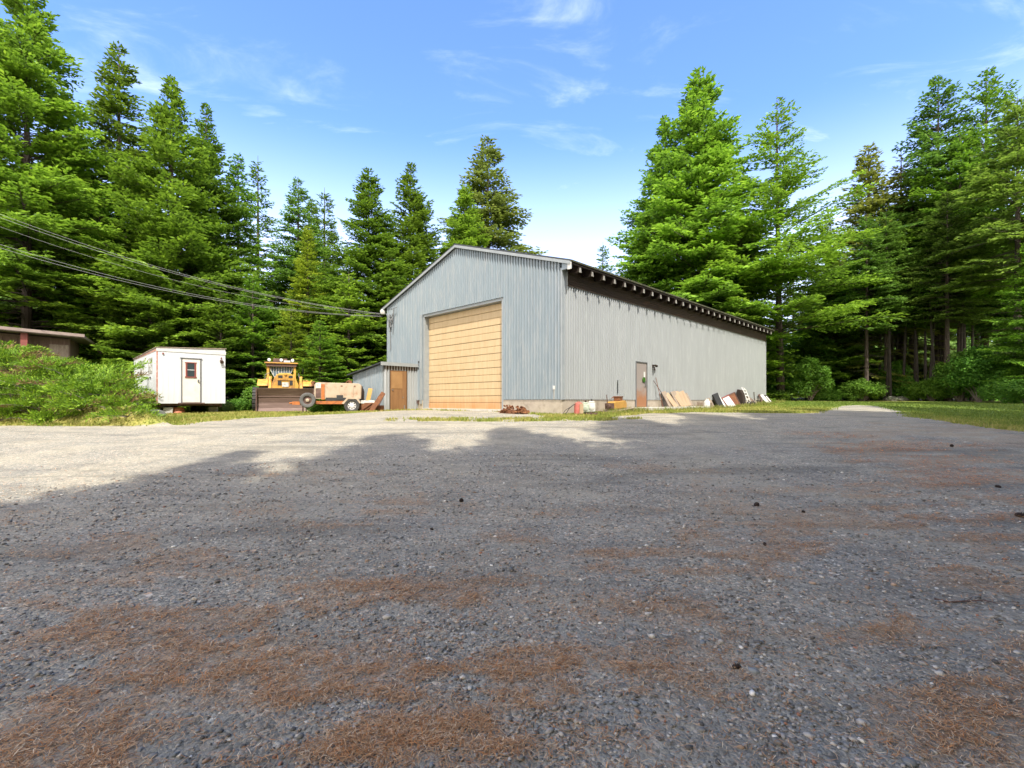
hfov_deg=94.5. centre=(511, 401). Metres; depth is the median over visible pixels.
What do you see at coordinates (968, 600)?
fallen twig
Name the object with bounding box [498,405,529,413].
scrap heap
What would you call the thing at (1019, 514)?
fir cone
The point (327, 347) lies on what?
fir tree
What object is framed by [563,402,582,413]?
red tank
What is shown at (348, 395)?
towed compressor
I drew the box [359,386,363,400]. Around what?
gas cylinder
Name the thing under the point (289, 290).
fir tree
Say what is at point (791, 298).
fir tree
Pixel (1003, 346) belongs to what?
fir tree
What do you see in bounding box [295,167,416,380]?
fir tree
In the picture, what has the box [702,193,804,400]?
fir tree
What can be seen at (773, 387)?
shrub
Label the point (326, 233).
fir tree
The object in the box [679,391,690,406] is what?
plywood sheet
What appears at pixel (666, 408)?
weeds
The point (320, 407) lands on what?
shrub
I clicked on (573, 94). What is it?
sky
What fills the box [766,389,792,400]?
shrub
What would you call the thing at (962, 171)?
fir tree
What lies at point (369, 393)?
leaning plank
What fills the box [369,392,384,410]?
rusty beam
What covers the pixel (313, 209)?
fir tree
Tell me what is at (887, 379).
tree
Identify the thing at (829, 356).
tree
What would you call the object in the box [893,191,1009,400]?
fir tree
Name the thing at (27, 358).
juniper thicket
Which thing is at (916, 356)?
tree
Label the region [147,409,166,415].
rock
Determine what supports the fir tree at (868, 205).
on the forest floor
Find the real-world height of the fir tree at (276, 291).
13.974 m
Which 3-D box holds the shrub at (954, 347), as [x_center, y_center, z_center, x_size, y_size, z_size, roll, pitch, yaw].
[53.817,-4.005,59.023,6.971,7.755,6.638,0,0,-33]
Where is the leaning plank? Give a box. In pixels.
[366,388,372,399]
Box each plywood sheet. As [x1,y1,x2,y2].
[675,391,686,406]
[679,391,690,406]
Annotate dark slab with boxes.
[712,393,722,406]
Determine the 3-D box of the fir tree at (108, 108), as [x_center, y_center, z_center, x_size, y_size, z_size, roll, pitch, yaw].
[-27.398,-12.108,32.867,11.461,25.819,11.291,0,0,-20]
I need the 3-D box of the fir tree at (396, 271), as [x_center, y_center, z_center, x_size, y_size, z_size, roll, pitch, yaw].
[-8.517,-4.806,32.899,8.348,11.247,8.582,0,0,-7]
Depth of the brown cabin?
23.43 m
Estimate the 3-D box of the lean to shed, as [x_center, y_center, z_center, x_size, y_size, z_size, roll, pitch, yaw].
[-6.676,-0.613,24.315,3.505,2.525,2.120,0,0,45]
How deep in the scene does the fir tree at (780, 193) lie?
36.91 m
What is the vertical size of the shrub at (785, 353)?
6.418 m
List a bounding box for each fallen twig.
[124,633,194,643]
[934,597,998,603]
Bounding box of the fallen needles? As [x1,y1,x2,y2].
[0,430,1023,767]
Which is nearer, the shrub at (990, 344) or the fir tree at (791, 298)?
the shrub at (990, 344)
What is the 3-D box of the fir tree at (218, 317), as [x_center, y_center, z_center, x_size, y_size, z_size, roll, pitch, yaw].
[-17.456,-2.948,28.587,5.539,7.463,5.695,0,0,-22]
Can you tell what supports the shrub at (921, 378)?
on the forest floor
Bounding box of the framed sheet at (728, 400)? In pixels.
[721,395,736,406]
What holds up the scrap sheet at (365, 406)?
on the lawn at (135, 422)
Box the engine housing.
[605,395,626,409]
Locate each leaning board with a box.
[661,391,672,406]
[666,392,677,406]
[670,391,680,406]
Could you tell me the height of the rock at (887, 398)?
0.669 m
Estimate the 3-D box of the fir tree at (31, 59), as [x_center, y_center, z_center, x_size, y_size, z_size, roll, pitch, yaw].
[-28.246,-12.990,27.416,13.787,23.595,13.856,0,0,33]
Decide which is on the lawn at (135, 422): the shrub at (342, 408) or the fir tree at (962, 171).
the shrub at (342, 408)
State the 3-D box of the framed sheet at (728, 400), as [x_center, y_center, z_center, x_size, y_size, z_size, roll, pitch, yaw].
[12.851,0.055,28.047,1.100,0.829,0.060,-14,-22,-43]
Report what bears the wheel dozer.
on the lawn at (135, 422)
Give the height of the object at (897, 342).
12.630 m
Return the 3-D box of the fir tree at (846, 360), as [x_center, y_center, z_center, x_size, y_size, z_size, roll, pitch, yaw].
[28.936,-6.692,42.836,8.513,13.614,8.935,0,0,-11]
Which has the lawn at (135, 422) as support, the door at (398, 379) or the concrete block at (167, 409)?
the concrete block at (167, 409)
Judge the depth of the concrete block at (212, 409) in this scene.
22.04 m
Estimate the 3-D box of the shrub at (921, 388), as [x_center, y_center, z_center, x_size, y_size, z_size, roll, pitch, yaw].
[32.806,-0.844,37.168,3.112,1.995,3.094,0,0,-29]
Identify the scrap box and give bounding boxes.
[375,405,383,410]
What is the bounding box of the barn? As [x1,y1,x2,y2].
[380,244,774,413]
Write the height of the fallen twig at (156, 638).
0.019 m
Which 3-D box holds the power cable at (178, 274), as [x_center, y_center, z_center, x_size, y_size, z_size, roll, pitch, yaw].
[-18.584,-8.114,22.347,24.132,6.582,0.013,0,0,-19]
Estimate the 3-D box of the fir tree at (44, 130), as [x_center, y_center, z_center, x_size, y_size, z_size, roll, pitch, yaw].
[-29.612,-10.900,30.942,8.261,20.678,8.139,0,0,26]
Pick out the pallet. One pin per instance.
(617, 410)
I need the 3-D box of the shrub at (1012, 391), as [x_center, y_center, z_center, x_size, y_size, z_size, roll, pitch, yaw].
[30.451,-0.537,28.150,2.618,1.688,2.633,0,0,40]
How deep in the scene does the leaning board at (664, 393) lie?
22.72 m
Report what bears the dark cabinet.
on the lawn at (135, 422)
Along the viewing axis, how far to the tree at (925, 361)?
38.89 m
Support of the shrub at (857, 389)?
on the forest floor
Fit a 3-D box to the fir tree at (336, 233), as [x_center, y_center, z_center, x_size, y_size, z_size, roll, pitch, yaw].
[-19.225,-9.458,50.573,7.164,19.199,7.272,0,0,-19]
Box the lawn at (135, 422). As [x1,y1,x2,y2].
[1,394,1023,431]
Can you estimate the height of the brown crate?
0.185 m
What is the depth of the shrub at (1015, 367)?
32.61 m
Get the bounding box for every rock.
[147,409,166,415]
[882,396,899,400]
[890,398,902,400]
[898,396,908,400]
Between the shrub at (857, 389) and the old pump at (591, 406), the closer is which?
the old pump at (591, 406)
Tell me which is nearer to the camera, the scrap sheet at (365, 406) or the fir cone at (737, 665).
the fir cone at (737, 665)
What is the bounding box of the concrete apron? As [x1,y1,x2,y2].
[632,406,703,409]
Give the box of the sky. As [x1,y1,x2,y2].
[0,0,1023,340]
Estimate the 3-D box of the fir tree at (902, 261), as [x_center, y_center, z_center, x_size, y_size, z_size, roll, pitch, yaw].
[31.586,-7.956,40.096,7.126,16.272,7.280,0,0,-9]
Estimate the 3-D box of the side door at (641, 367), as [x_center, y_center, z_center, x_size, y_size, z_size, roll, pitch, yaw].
[5.876,-0.745,21.512,0.114,2.030,0.940,0,0,45]
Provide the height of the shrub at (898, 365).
3.644 m
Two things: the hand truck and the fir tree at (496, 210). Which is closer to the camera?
the hand truck
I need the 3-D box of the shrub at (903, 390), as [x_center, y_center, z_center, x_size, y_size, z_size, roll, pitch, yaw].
[32.843,-0.871,39.149,3.094,1.995,3.112,0,0,10]
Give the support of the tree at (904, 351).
on the forest floor
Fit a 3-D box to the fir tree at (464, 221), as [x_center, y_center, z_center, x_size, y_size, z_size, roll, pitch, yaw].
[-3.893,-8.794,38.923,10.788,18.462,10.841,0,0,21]
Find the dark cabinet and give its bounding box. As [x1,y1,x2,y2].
[737,389,745,404]
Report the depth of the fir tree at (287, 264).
39.22 m
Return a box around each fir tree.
[0,0,147,365]
[0,81,132,358]
[11,40,184,373]
[32,184,142,360]
[44,74,275,406]
[80,192,209,378]
[114,102,282,386]
[180,290,257,409]
[186,153,284,399]
[189,275,297,409]
[234,161,291,378]
[247,280,283,380]
[254,176,331,380]
[257,304,317,387]
[262,255,286,335]
[262,267,314,367]
[265,226,336,381]
[286,198,332,293]
[293,260,339,382]
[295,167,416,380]
[295,320,349,400]
[296,272,385,387]
[314,187,343,296]
[326,224,345,294]
[337,162,447,378]
[350,252,409,382]
[429,183,491,263]
[436,135,547,256]
[595,245,612,272]
[606,114,743,306]
[608,65,823,375]
[621,212,671,289]
[687,97,909,399]
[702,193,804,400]
[771,257,802,343]
[784,216,882,380]
[787,252,887,388]
[799,142,956,396]
[825,213,914,400]
[838,210,940,398]
[855,154,960,378]
[861,228,941,361]
[863,74,1010,400]
[868,176,990,372]
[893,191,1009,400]
[895,324,968,344]
[896,200,954,368]
[897,65,1023,346]
[901,132,1011,400]
[923,96,1023,376]
[925,182,984,362]
[928,194,1023,400]
[952,245,1013,348]
[955,315,1008,343]
[965,241,1023,400]
[976,243,1023,398]
[979,212,1023,330]
[1012,162,1023,200]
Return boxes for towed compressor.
[289,380,374,412]
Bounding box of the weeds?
[598,399,785,415]
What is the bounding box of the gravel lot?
[0,405,1023,767]
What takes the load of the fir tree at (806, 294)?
on the forest floor
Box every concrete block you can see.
[163,407,172,412]
[208,407,217,411]
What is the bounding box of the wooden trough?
[697,402,711,407]
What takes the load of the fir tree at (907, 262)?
on the forest floor
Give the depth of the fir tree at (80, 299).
28.08 m
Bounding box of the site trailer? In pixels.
[133,347,226,411]
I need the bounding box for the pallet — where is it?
[599,407,633,412]
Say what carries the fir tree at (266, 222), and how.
on the forest floor
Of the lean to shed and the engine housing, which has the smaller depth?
the engine housing
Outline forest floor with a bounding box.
[0,361,968,410]
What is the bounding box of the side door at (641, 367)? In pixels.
[637,362,646,406]
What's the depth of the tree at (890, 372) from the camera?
38.41 m
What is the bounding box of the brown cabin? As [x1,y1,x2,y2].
[0,326,94,363]
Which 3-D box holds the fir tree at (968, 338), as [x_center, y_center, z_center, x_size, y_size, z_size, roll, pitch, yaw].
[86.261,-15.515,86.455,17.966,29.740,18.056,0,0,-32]
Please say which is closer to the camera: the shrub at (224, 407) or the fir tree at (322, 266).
the shrub at (224, 407)
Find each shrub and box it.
[195,401,234,411]
[226,398,252,410]
[234,385,258,410]
[307,399,340,411]
[331,404,358,411]
[766,340,793,391]
[766,368,795,393]
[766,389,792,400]
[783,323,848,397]
[785,356,835,400]
[806,388,846,400]
[823,384,847,399]
[836,323,878,399]
[837,378,889,400]
[872,359,913,394]
[893,379,927,400]
[905,378,954,400]
[919,368,932,399]
[926,350,972,401]
[927,341,956,358]
[940,343,1016,401]
[974,377,1023,402]
[989,336,1010,359]
[993,378,1023,402]
[996,349,1023,377]
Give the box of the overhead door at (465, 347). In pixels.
[429,303,501,408]
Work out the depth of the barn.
21.10 m
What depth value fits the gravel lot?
3.78 m
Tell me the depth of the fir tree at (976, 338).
41.72 m
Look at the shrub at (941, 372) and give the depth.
34.93 m
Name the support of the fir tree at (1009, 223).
on the lawn at (135, 422)
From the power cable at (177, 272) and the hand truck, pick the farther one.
the hand truck
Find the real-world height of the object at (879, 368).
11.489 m
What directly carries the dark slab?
on the lawn at (135, 422)
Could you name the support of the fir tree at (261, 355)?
on the forest floor
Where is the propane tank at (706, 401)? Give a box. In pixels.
[704,399,709,406]
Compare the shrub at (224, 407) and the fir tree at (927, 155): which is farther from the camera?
the fir tree at (927, 155)
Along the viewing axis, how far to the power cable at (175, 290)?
22.77 m
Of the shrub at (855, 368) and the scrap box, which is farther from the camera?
the shrub at (855, 368)
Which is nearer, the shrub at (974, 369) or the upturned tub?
the upturned tub
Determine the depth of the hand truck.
30.01 m
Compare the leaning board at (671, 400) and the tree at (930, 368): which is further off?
the tree at (930, 368)
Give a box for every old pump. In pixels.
[583,400,588,412]
[588,399,594,412]
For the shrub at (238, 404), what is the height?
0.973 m
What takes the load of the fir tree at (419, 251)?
on the forest floor
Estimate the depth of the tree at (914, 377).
38.91 m
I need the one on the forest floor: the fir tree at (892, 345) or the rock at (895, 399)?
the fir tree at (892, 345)
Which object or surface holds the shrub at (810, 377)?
on the forest floor
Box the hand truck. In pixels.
[741,387,754,404]
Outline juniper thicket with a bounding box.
[0,340,165,425]
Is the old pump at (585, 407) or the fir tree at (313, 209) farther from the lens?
the fir tree at (313, 209)
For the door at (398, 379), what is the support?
in the lean to shed
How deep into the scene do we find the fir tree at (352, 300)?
29.41 m
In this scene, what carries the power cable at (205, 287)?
attached to the utility pole
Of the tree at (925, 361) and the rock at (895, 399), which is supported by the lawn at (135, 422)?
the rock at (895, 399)
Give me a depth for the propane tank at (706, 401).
24.23 m
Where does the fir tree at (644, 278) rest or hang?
on the forest floor
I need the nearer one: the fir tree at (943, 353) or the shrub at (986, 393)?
the shrub at (986, 393)
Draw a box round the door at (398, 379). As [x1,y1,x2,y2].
[390,370,406,409]
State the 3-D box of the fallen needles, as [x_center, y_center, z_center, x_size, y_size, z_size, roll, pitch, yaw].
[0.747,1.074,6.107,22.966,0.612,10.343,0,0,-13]
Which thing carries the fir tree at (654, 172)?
on the forest floor
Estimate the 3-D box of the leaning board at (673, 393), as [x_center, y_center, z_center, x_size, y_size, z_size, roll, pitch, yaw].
[8.160,-0.115,23.480,0.500,0.844,0.030,-12,-17,-44]
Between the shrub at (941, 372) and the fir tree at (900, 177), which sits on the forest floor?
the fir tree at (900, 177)
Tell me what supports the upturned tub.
on the lawn at (135, 422)
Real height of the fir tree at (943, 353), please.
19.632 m
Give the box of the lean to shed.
[347,362,418,409]
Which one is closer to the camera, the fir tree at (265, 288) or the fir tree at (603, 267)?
the fir tree at (265, 288)
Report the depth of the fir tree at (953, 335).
75.94 m
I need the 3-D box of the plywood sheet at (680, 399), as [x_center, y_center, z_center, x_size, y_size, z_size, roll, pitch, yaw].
[8.361,-0.109,23.609,0.620,0.873,0.030,-12,-22,-43]
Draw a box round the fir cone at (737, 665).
[732,663,740,668]
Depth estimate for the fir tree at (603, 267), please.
61.54 m
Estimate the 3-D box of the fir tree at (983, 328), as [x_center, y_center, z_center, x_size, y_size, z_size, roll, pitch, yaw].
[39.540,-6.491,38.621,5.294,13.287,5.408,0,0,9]
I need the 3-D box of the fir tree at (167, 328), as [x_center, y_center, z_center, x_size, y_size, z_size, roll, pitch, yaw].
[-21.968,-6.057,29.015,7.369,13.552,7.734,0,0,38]
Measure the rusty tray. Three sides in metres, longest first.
1.250 x 0.925 x 0.060 m
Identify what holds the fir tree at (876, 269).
on the forest floor
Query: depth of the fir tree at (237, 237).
34.81 m
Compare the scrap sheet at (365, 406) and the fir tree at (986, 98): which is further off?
the fir tree at (986, 98)
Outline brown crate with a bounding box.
[611,396,622,400]
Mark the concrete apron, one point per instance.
(655, 408)
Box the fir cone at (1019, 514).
[1014,512,1023,517]
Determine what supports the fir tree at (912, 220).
on the forest floor
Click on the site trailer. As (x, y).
(192, 378)
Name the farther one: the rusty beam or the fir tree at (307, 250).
the fir tree at (307, 250)
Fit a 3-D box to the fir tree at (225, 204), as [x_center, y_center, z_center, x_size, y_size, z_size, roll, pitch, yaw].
[-21.529,-9.970,32.899,9.938,21.501,10.430,0,0,18]
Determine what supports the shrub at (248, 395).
on the forest floor
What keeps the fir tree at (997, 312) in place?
on the forest floor
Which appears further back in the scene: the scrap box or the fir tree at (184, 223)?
the fir tree at (184, 223)
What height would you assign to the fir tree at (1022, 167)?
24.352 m
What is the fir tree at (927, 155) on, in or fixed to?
on the forest floor
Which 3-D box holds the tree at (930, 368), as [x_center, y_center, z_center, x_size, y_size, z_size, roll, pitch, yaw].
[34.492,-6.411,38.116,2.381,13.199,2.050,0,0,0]
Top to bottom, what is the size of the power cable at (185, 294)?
5.164 m
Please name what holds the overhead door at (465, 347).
in the barn
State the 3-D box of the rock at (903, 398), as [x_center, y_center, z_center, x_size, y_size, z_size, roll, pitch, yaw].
[31.572,-0.107,38.389,1.225,0.628,1.066,0,0,-32]
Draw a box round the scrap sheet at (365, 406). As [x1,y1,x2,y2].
[359,403,372,410]
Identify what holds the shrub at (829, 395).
on the forest floor
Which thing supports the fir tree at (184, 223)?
on the forest floor
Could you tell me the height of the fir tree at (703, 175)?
29.981 m
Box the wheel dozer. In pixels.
[252,358,313,411]
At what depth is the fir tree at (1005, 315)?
38.14 m
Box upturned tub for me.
[173,407,184,413]
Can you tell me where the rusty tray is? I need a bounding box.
[728,392,739,404]
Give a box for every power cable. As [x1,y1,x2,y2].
[0,214,380,313]
[0,217,377,313]
[0,244,367,315]
[2,227,381,314]
[2,248,382,316]
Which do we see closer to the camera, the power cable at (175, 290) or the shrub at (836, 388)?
the power cable at (175, 290)
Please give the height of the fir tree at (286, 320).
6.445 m
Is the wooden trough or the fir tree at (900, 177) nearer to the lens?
the wooden trough

